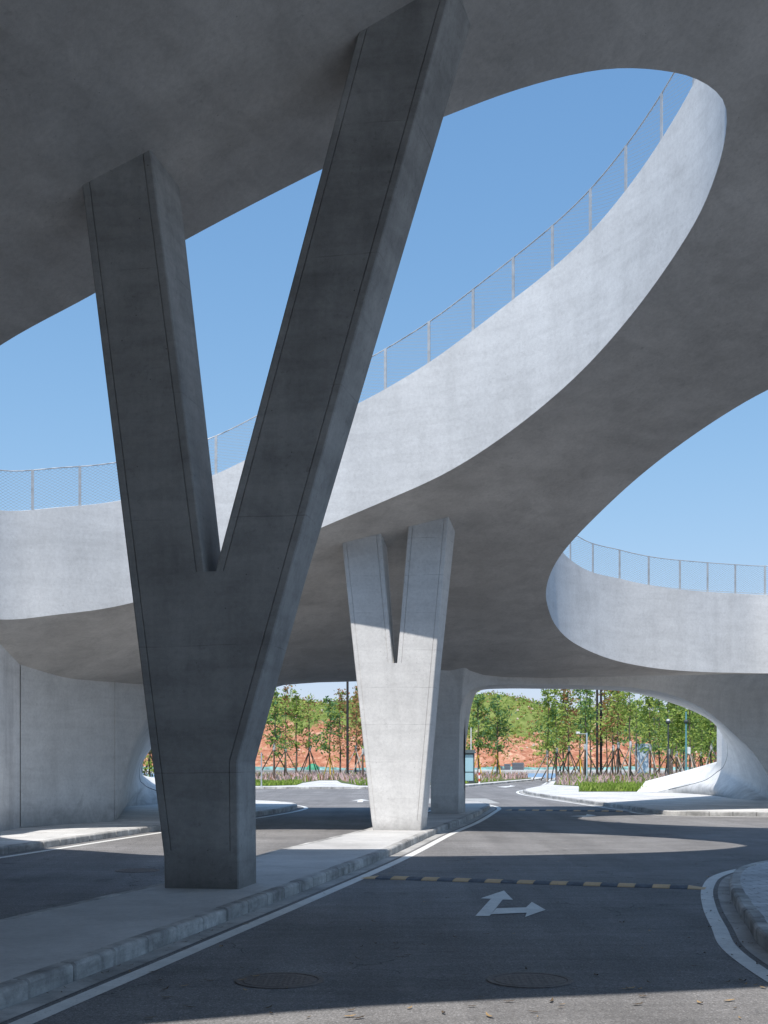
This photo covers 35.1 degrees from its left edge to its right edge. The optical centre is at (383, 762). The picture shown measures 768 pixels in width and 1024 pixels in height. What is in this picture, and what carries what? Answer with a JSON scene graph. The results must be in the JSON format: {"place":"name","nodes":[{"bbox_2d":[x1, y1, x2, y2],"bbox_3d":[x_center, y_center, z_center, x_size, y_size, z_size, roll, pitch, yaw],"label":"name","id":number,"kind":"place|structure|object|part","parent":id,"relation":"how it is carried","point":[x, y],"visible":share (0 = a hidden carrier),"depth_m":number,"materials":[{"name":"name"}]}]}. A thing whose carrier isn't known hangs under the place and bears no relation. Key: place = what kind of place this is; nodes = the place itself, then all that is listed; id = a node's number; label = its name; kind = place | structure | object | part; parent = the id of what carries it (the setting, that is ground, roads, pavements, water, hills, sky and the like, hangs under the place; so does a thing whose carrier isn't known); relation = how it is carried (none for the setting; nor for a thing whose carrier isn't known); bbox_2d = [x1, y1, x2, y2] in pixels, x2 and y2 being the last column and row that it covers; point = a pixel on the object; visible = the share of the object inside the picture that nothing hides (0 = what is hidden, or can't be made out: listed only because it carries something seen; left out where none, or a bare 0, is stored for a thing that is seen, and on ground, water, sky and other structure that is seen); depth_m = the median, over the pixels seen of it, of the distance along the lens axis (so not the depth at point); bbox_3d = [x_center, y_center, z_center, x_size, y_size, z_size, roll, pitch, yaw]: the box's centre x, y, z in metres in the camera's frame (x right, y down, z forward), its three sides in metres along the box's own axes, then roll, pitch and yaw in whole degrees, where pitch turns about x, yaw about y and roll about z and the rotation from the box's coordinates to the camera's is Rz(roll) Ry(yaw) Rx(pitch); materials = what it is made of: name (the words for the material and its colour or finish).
{"place":"outdoors","nodes":[
{"label":"outdoors","id":0,"kind":"place"},
{"bbox_2d":[0,800,296,854],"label":"pavement","id":1,"kind":"structure","parent":0,"point":[132,820],"depth_m":29.28,"materials":[{"name":"grey concrete"}]},
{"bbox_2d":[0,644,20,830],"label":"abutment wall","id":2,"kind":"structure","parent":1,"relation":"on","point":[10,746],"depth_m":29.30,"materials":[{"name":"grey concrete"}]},
{"bbox_2d":[255,778,301,785],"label":"grass","id":3,"kind":"structure","parent":0,"point":[272,782],"depth_m":87.43,"materials":[{"name":"green plant"}]},
{"bbox_2d":[153,777,544,788],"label":"pavement","id":4,"kind":"structure","parent":0,"point":[327,784],"depth_m":86.23,"materials":[{"name":"grey concrete"}]},
{"bbox_2d":[260,753,262,786],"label":"sign pole","id":5,"kind":"object","parent":4,"relation":"on","point":[261,770],"visible":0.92,"depth_m":81.95,"materials":[{"name":"metal"}]},
{"bbox_2d":[255,770,365,772],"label":"guard rail","id":6,"kind":"object","parent":4,"relation":"on","point":[307,770],"visible":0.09,"depth_m":131.97,"materials":[{"name":"metal"}]},
{"bbox_2d":[258,778,530,785],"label":"planting bed","id":7,"kind":"object","parent":4,"relation":"on","point":[341,781],"visible":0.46,"depth_m":103.71,"materials":[{"name":"soil"}]},
{"bbox_2d":[143,752,151,775],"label":"tree props","id":8,"kind":"object","parent":7,"relation":"on","point":[147,765],"visible":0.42,"depth_m":97.84,"materials":[{"name":"brown wood"}]},
{"bbox_2d":[143,750,153,776],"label":"young tree","id":9,"kind":"object","parent":7,"relation":"on","point":[150,770],"visible":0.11,"depth_m":97.86,"materials":[{"name":"green plant"}]},
{"bbox_2d":[257,744,290,777],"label":"tree props","id":10,"kind":"object","parent":7,"relation":"on","point":[273,750],"visible":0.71,"depth_m":100.92,"materials":[{"name":"brown wood"}]},
{"bbox_2d":[263,687,292,778],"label":"young tree","id":11,"kind":"object","parent":7,"relation":"on","point":[274,732],"visible":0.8,"depth_m":100.97,"materials":[{"name":"green plant"}]},
{"bbox_2d":[272,749,297,774],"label":"tree props","id":12,"kind":"object","parent":7,"relation":"on","point":[285,752],"visible":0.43,"depth_m":111.94,"materials":[{"name":"brown wood"}]},
{"bbox_2d":[276,685,297,772],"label":"young tree","id":13,"kind":"object","parent":7,"relation":"on","point":[287,710],"visible":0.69,"depth_m":111.98,"materials":[{"name":"green plant"}]},
{"bbox_2d":[277,688,321,772],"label":"young tree","id":14,"kind":"object","parent":7,"relation":"on","point":[296,709],"visible":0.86,"depth_m":123.95,"materials":[{"name":"green plant"}]},
{"bbox_2d":[299,693,317,773],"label":"young tree","id":15,"kind":"object","parent":7,"relation":"on","point":[308,700],"visible":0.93,"depth_m":125.97,"materials":[{"name":"green plant"}]},
{"bbox_2d":[300,746,318,772],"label":"tree props","id":16,"kind":"object","parent":7,"relation":"on","point":[312,760],"visible":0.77,"depth_m":125.89,"materials":[{"name":"brown wood"}]},
{"bbox_2d":[308,696,344,772],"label":"young tree","id":17,"kind":"object","parent":7,"relation":"on","point":[333,716],"visible":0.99,"depth_m":120.84,"materials":[{"name":"green plant"}]},
{"bbox_2d":[324,753,334,773],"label":"tree props","id":18,"kind":"object","parent":7,"relation":"on","point":[329,758],"visible":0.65,"depth_m":121.03,"materials":[{"name":"yellow paint"}]},
{"bbox_2d":[329,688,351,772],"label":"young tree","id":19,"kind":"object","parent":7,"relation":"on","point":[340,700],"visible":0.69,"depth_m":127.91,"materials":[{"name":"green plant"}]},
{"bbox_2d":[346,682,348,774],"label":"dark pole","id":20,"kind":"object","parent":7,"relation":"on","point":[347,726],"visible":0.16,"depth_m":115.93,"materials":[{"name":"black metal"}]},
{"bbox_2d":[338,687,361,773],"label":"young tree","id":21,"kind":"object","parent":7,"relation":"on","point":[353,713],"visible":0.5,"depth_m":117.95,"materials":[{"name":"green plant"}]},
{"bbox_2d":[342,745,361,774],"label":"tree props","id":22,"kind":"object","parent":7,"relation":"on","point":[357,759],"visible":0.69,"depth_m":117.90,"materials":[{"name":"brown wood"}]},
{"bbox_2d":[344,686,363,776],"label":"young tree","id":23,"kind":"object","parent":7,"relation":"on","point":[358,714],"visible":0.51,"depth_m":108.01,"materials":[{"name":"green plant"}]},
{"bbox_2d":[351,748,364,774],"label":"tree props","id":24,"kind":"object","parent":7,"relation":"on","point":[362,750],"visible":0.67,"depth_m":107.72,"materials":[{"name":"white wood"}]},
{"bbox_2d":[475,751,481,772],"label":"tree props","id":25,"kind":"object","parent":7,"relation":"on","point":[479,763],"visible":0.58,"depth_m":123.86,"materials":[{"name":"yellow paint"}]},
{"bbox_2d":[466,691,496,772],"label":"young tree","id":26,"kind":"object","parent":7,"relation":"on","point":[478,743],"visible":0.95,"depth_m":123.87,"materials":[{"name":"green plant"}]},
{"bbox_2d":[473,693,518,774],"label":"young tree","id":27,"kind":"object","parent":7,"relation":"on","point":[503,723],"visible":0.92,"depth_m":123.96,"materials":[{"name":"green plant"}]},
{"bbox_2d":[492,752,500,773],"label":"tree props","id":28,"kind":"object","parent":7,"relation":"on","point":[498,765],"visible":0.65,"depth_m":123.94,"materials":[{"name":"yellow paint"}]},
{"bbox_2d":[465,750,475,782],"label":"guard booth","id":29,"kind":"object","parent":4,"relation":"on","point":[470,766],"visible":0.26,"depth_m":96.04,"materials":[{"name":"grey paint"}]},
{"bbox_2d":[465,755,472,771],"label":"window","id":30,"kind":"structure","parent":29,"relation":"in","point":[468,758],"depth_m":96.03,"materials":[{"name":"blue glass"}]},
{"bbox_2d":[465,772,472,780],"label":"window","id":31,"kind":"structure","parent":29,"relation":"in","point":[468,775],"depth_m":96.03,"materials":[{"name":"blue glass"}]},
{"bbox_2d":[0,778,767,1023],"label":"road","id":32,"kind":"structure","parent":0,"point":[315,930],"depth_m":12.85,"materials":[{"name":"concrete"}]},
{"bbox_2d":[115,868,159,872],"bbox_3d":[-3.998,1.744,19.733,0.720,0.008,0.720,0,0,0],"label":"manhole cover","id":33,"kind":"object","parent":32,"relation":"on","point":[135,870],"visible":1,"depth_m":19.68,"materials":[{"name":"metal"}]},
{"bbox_2d":[0,801,489,1009],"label":"median","id":34,"kind":"object","parent":32,"relation":"on","point":[42,951],"visible":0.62,"depth_m":13.04,"materials":[{"name":"concrete"}]},
{"bbox_2d":[83,0,469,888],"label":"forked column","id":35,"kind":"structure","parent":34,"relation":"on","point":[213,620],"depth_m":15.51,"materials":[{"name":"concrete"}]},
{"bbox_2d":[342,517,454,830],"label":"forked column","id":36,"kind":"structure","parent":34,"relation":"on","point":[398,701],"depth_m":28.88,"materials":[{"name":"concrete"}]},
{"bbox_2d":[235,972,324,988],"bbox_3d":[-0.838,1.744,9.765,0.720,0.008,0.720,0,0,0],"label":"manhole cover","id":37,"kind":"object","parent":32,"relation":"on","point":[277,980],"visible":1,"depth_m":9.73,"materials":[{"name":"metal"}]},
{"bbox_2d":[0,0,767,826],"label":"curved overpass","id":38,"kind":"object","parent":32,"relation":"on","point":[522,440],"visible":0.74,"depth_m":25.41,"materials":[{"name":"concrete"}]},
{"bbox_2d":[0,72,694,511],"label":"wire fence","id":39,"kind":"object","parent":38,"relation":"on","point":[472,296],"visible":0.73,"depth_m":26.52,"materials":[{"name":"grey metal"}]},
{"bbox_2d":[564,535,767,594],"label":"wire fence","id":40,"kind":"object","parent":38,"relation":"on","point":[679,571],"visible":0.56,"depth_m":38.85,"materials":[{"name":"grey metal"}]},
{"bbox_2d":[143,773,662,777],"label":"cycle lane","id":41,"kind":"structure","parent":32,"relation":"on","point":[537,775],"depth_m":182.72,"materials":[{"name":"teal"}]},
{"bbox_2d":[46,859,767,1017],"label":"fallen leaves","id":42,"kind":"object","parent":32,"relation":"on","point":[552,999],"visible":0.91,"depth_m":9.57,"materials":[{"name":"brown plant"}]},
{"bbox_2d":[486,972,573,987],"bbox_3d":[1.173,1.744,9.779,0.700,0.008,0.700,0,0,0],"label":"manhole cover","id":43,"kind":"object","parent":32,"relation":"on","point":[529,980],"visible":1,"depth_m":9.73,"materials":[{"name":"metal"}]},
{"bbox_2d":[361,875,705,889],"bbox_3d":[2.084,1.727,17.722,5.046,0.041,0.350,0,0,18],"label":"speed bump","id":44,"kind":"object","parent":32,"relation":"on","point":[637,885],"visible":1,"depth_m":17.56,"materials":[{"name":"rubber"}]},
{"bbox_2d":[510,809,630,811],"bbox_3d":[6.662,1.727,44.255,4.538,0.041,0.350,0,0,17],"label":"speed bump","id":45,"kind":"object","parent":32,"relation":"on","point":[570,810],"visible":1,"depth_m":44.09,"materials":[{"name":"rubber"}]},
{"bbox_2d":[0,68,767,713],"label":"sky","id":46,"kind":"structure","parent":0,"point":[503,169],"materials":[{"name":"blue"}]},
{"bbox_2d":[255,770,528,781],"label":"grass","id":47,"kind":"structure","parent":0,"point":[305,776],"depth_m":112.76,"materials":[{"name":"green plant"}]},
{"bbox_2d":[143,770,682,772],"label":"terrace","id":48,"kind":"structure","parent":0,"point":[543,771],"depth_m":205.00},
{"bbox_2d":[306,764,319,769],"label":"tarpaulin heap","id":49,"kind":"object","parent":48,"relation":"on","point":[312,767],"visible":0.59,"depth_m":208.33,"materials":[{"name":"teal plastic"}]},
{"bbox_2d":[143,766,695,769],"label":"netting screen","id":50,"kind":"object","parent":48,"relation":"on","point":[482,768],"visible":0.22,"depth_m":221.57,"materials":[{"name":"teal fabric"}]},
{"bbox_2d":[143,694,713,767],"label":"hills","id":51,"kind":"structure","parent":48,"relation":"on","point":[521,754],"depth_m":231.58,"materials":[{"name":"brown soil"}]},
{"bbox_2d":[258,690,713,767],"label":"trees","id":52,"kind":"object","parent":51,"relation":"on","point":[322,704],"visible":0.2,"depth_m":244.07,"materials":[{"name":"green plant"}]},
{"bbox_2d":[275,699,696,766],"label":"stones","id":53,"kind":"object","parent":51,"relation":"on","point":[507,739],"visible":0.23,"depth_m":233.08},
{"bbox_2d":[503,764,510,769],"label":"crate stack","id":54,"kind":"object","parent":48,"relation":"on","point":[507,766],"visible":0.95,"depth_m":212.00,"materials":[{"name":"grey plastic"}]},
{"bbox_2d":[616,697,716,772],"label":"thicket","id":55,"kind":"object","parent":48,"relation":"on","point":[714,728],"visible":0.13,"depth_m":147.95,"materials":[{"name":"green plant"}]},
{"bbox_2d":[349,777,504,784],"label":"grass","id":56,"kind":"structure","parent":0,"point":[359,781],"depth_m":99.28,"materials":[{"name":"green plant"}]},
{"bbox_2d":[511,763,523,769],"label":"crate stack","id":57,"kind":"object","parent":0,"point":[517,766],"visible":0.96,"depth_m":212.00,"materials":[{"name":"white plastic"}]},
{"bbox_2d":[577,780,650,790],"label":"grass","id":58,"kind":"structure","parent":0,"point":[611,786],"depth_m":69.82,"materials":[{"name":"green plant"}]},
{"bbox_2d":[555,771,681,784],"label":"grass","id":59,"kind":"structure","parent":0,"point":[565,779],"depth_m":91.39,"materials":[{"name":"purple plant"}]},
{"bbox_2d":[635,744,648,772],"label":"grey cabinet","id":60,"kind":"object","parent":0,"point":[645,764],"visible":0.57,"depth_m":149.60,"materials":[{"name":"metal"}]},
{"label":"door","id":61,"kind":"part","parent":60,"relation":"part of","materials":[{"name":"grey metal"}]},
{"bbox_2d":[523,777,767,815],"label":"pavement","id":62,"kind":"structure","parent":0,"point":[683,804],"depth_m":50.51,"materials":[{"name":"grey concrete"}]},
{"label":"planting bed","id":63,"kind":"structure","parent":62,"relation":"on","visible":0},
{"bbox_2d":[532,750,559,781],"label":"tree props","id":64,"kind":"object","parent":63,"relation":"on","point":[547,754],"visible":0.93,"depth_m":108.03,"materials":[{"name":"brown wood"}]},
{"bbox_2d":[528,689,567,776],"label":"young tree","id":65,"kind":"object","parent":63,"relation":"on","point":[546,702],"visible":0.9,"depth_m":107.77,"materials":[{"name":"green plant"}]},
{"bbox_2d":[540,689,570,776],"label":"young tree","id":66,"kind":"object","parent":63,"relation":"on","point":[563,731],"visible":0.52,"depth_m":112.95,"materials":[{"name":"green plant"}]},
{"bbox_2d":[541,747,569,780],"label":"tree props","id":67,"kind":"object","parent":63,"relation":"on","point":[554,764],"visible":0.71,"depth_m":112.92,"materials":[{"name":"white wood"}]},
{"bbox_2d":[550,689,579,771],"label":"young tree","id":68,"kind":"object","parent":63,"relation":"on","point":[562,712],"visible":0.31,"depth_m":127.85,"materials":[{"name":"green plant"}]},
{"bbox_2d":[555,746,579,779],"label":"tree props","id":69,"kind":"object","parent":63,"relation":"on","point":[571,759],"visible":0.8,"depth_m":116.91,"materials":[{"name":"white wood"}]},
{"bbox_2d":[552,689,584,772],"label":"young tree","id":70,"kind":"object","parent":63,"relation":"on","point":[565,697],"visible":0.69,"depth_m":116.90,"materials":[{"name":"green plant"}]},
{"bbox_2d":[574,753,582,773],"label":"tree props","id":71,"kind":"object","parent":63,"relation":"on","point":[580,764],"visible":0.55,"depth_m":121.93,"materials":[{"name":"yellow paint"}]},
{"bbox_2d":[568,689,595,770],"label":"young tree","id":72,"kind":"object","parent":63,"relation":"on","point":[580,718],"visible":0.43,"depth_m":121.94,"materials":[{"name":"green plant"}]},
{"bbox_2d":[576,732,587,777],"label":"camera pole","id":73,"kind":"object","parent":63,"relation":"on","point":[586,753],"visible":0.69,"depth_m":87.96,"materials":[{"name":"grey metal"}]},
{"bbox_2d":[565,689,602,776],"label":"young tree","id":74,"kind":"object","parent":63,"relation":"on","point":[587,703],"visible":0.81,"depth_m":103.90,"materials":[{"name":"green plant"}]},
{"bbox_2d":[569,744,599,777],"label":"tree props","id":75,"kind":"object","parent":63,"relation":"on","point":[584,765],"visible":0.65,"depth_m":103.87,"materials":[{"name":"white wood"}]},
{"bbox_2d":[575,690,608,772],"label":"young tree","id":76,"kind":"object","parent":63,"relation":"on","point":[589,695],"visible":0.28,"depth_m":125.94,"materials":[{"name":"green plant"}]},
{"bbox_2d":[596,690,597,774],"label":"dark pole","id":77,"kind":"object","parent":63,"relation":"on","point":[597,732],"visible":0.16,"depth_m":111.90,"materials":[{"name":"black metal"}]},
{"bbox_2d":[600,690,601,773],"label":"dark pole","id":78,"kind":"object","parent":63,"relation":"on","point":[600,731],"visible":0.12,"depth_m":113.90,"materials":[{"name":"black metal"}]},
{"bbox_2d":[591,690,622,773],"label":"young tree","id":79,"kind":"object","parent":63,"relation":"on","point":[609,737],"visible":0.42,"depth_m":117.99,"materials":[{"name":"green plant"}]},
{"bbox_2d":[590,690,626,773],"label":"young tree","id":80,"kind":"object","parent":63,"relation":"on","point":[602,726],"visible":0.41,"depth_m":111.77,"materials":[{"name":"green plant"}]},
{"bbox_2d":[600,745,626,775],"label":"tree props","id":81,"kind":"object","parent":63,"relation":"on","point":[613,748],"visible":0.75,"depth_m":111.91,"materials":[{"name":"white wood"}]},
{"bbox_2d":[603,742,632,776],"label":"tree props","id":82,"kind":"object","parent":63,"relation":"on","point":[618,746],"visible":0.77,"depth_m":100.92,"materials":[{"name":"white wood"}]},
{"bbox_2d":[599,690,637,773],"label":"young tree","id":83,"kind":"object","parent":63,"relation":"on","point":[613,713],"visible":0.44,"depth_m":100.94,"materials":[{"name":"green plant"}]},
{"bbox_2d":[609,691,648,775],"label":"young tree","id":84,"kind":"object","parent":63,"relation":"on","point":[623,696],"visible":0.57,"depth_m":97.83,"materials":[{"name":"green plant"}]},
{"bbox_2d":[618,741,645,776],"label":"tree props","id":85,"kind":"object","parent":63,"relation":"on","point":[630,745],"visible":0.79,"depth_m":98.05,"materials":[{"name":"white wood"}]},
{"bbox_2d":[635,744,659,777],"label":"tree props","id":86,"kind":"object","parent":63,"relation":"on","point":[650,749],"visible":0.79,"depth_m":102.95,"materials":[{"name":"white wood"}]},
{"bbox_2d":[630,694,673,772],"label":"young tree","id":87,"kind":"object","parent":63,"relation":"on","point":[648,703],"visible":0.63,"depth_m":102.92,"materials":[{"name":"green plant"}]},
{"bbox_2d":[638,697,675,773],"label":"young tree","id":88,"kind":"object","parent":63,"relation":"on","point":[663,720],"visible":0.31,"depth_m":115.92,"materials":[{"name":"green plant"}]},
{"bbox_2d":[654,749,680,776],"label":"tree props","id":89,"kind":"object","parent":63,"relation":"on","point":[666,764],"visible":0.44,"depth_m":100.94,"materials":[{"name":"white wood"}]},
{"bbox_2d":[666,719,670,774],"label":"globe lamp","id":90,"kind":"object","parent":63,"relation":"on","point":[668,721],"visible":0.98,"depth_m":93.96,"materials":[{"name":"black metal"}]},
{"bbox_2d":[649,702,697,774],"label":"young tree","id":91,"kind":"object","parent":63,"relation":"on","point":[679,717],"visible":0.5,"depth_m":100.54,"materials":[{"name":"green plant"}]},
{"bbox_2d":[663,751,683,773],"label":"tree props","id":92,"kind":"object","parent":63,"relation":"on","point":[676,755],"visible":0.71,"depth_m":111.98,"materials":[{"name":"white wood"}]},
{"bbox_2d":[654,704,693,772],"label":"young tree","id":93,"kind":"object","parent":63,"relation":"on","point":[677,744],"visible":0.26,"depth_m":111.91,"materials":[{"name":"green plant"}]},
{"bbox_2d":[663,710,702,769],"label":"young tree","id":94,"kind":"object","parent":63,"relation":"on","point":[681,736],"visible":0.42,"depth_m":99.98,"materials":[{"name":"green plant"}]},
{"bbox_2d":[684,712,689,770],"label":"blue lamp pole","id":95,"kind":"object","parent":63,"relation":"on","point":[687,750],"visible":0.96,"depth_m":91.94,"materials":[{"name":"metal"}]},
{"bbox_2d":[677,748,696,772],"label":"tree props","id":96,"kind":"object","parent":63,"relation":"on","point":[691,757],"visible":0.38,"depth_m":100.14,"materials":[{"name":"white wood"}]},
{"bbox_2d":[679,712,716,767],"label":"young tree","id":97,"kind":"object","parent":63,"relation":"on","point":[705,755],"visible":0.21,"depth_m":117.81,"materials":[{"name":"green plant"}]},
{"bbox_2d":[691,752,705,768],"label":"tree props","id":98,"kind":"object","parent":63,"relation":"on","point":[699,760],"visible":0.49,"depth_m":117.90,"materials":[{"name":"white wood"}]},
{"bbox_2d":[683,716,716,763],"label":"young tree","id":99,"kind":"object","parent":63,"relation":"on","point":[710,735],"visible":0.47,"depth_m":95.85,"materials":[{"name":"green plant"}]},
{"bbox_2d":[705,744,716,764],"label":"tree props","id":100,"kind":"object","parent":63,"relation":"on","point":[711,747],"visible":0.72,"depth_m":95.89,"materials":[{"name":"white wood"}]},
{"bbox_2d":[730,860,767,951],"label":"pavement","id":101,"kind":"structure","parent":0,"point":[750,905],"depth_m":14.64,"materials":[{"name":"concrete"}]}
]}

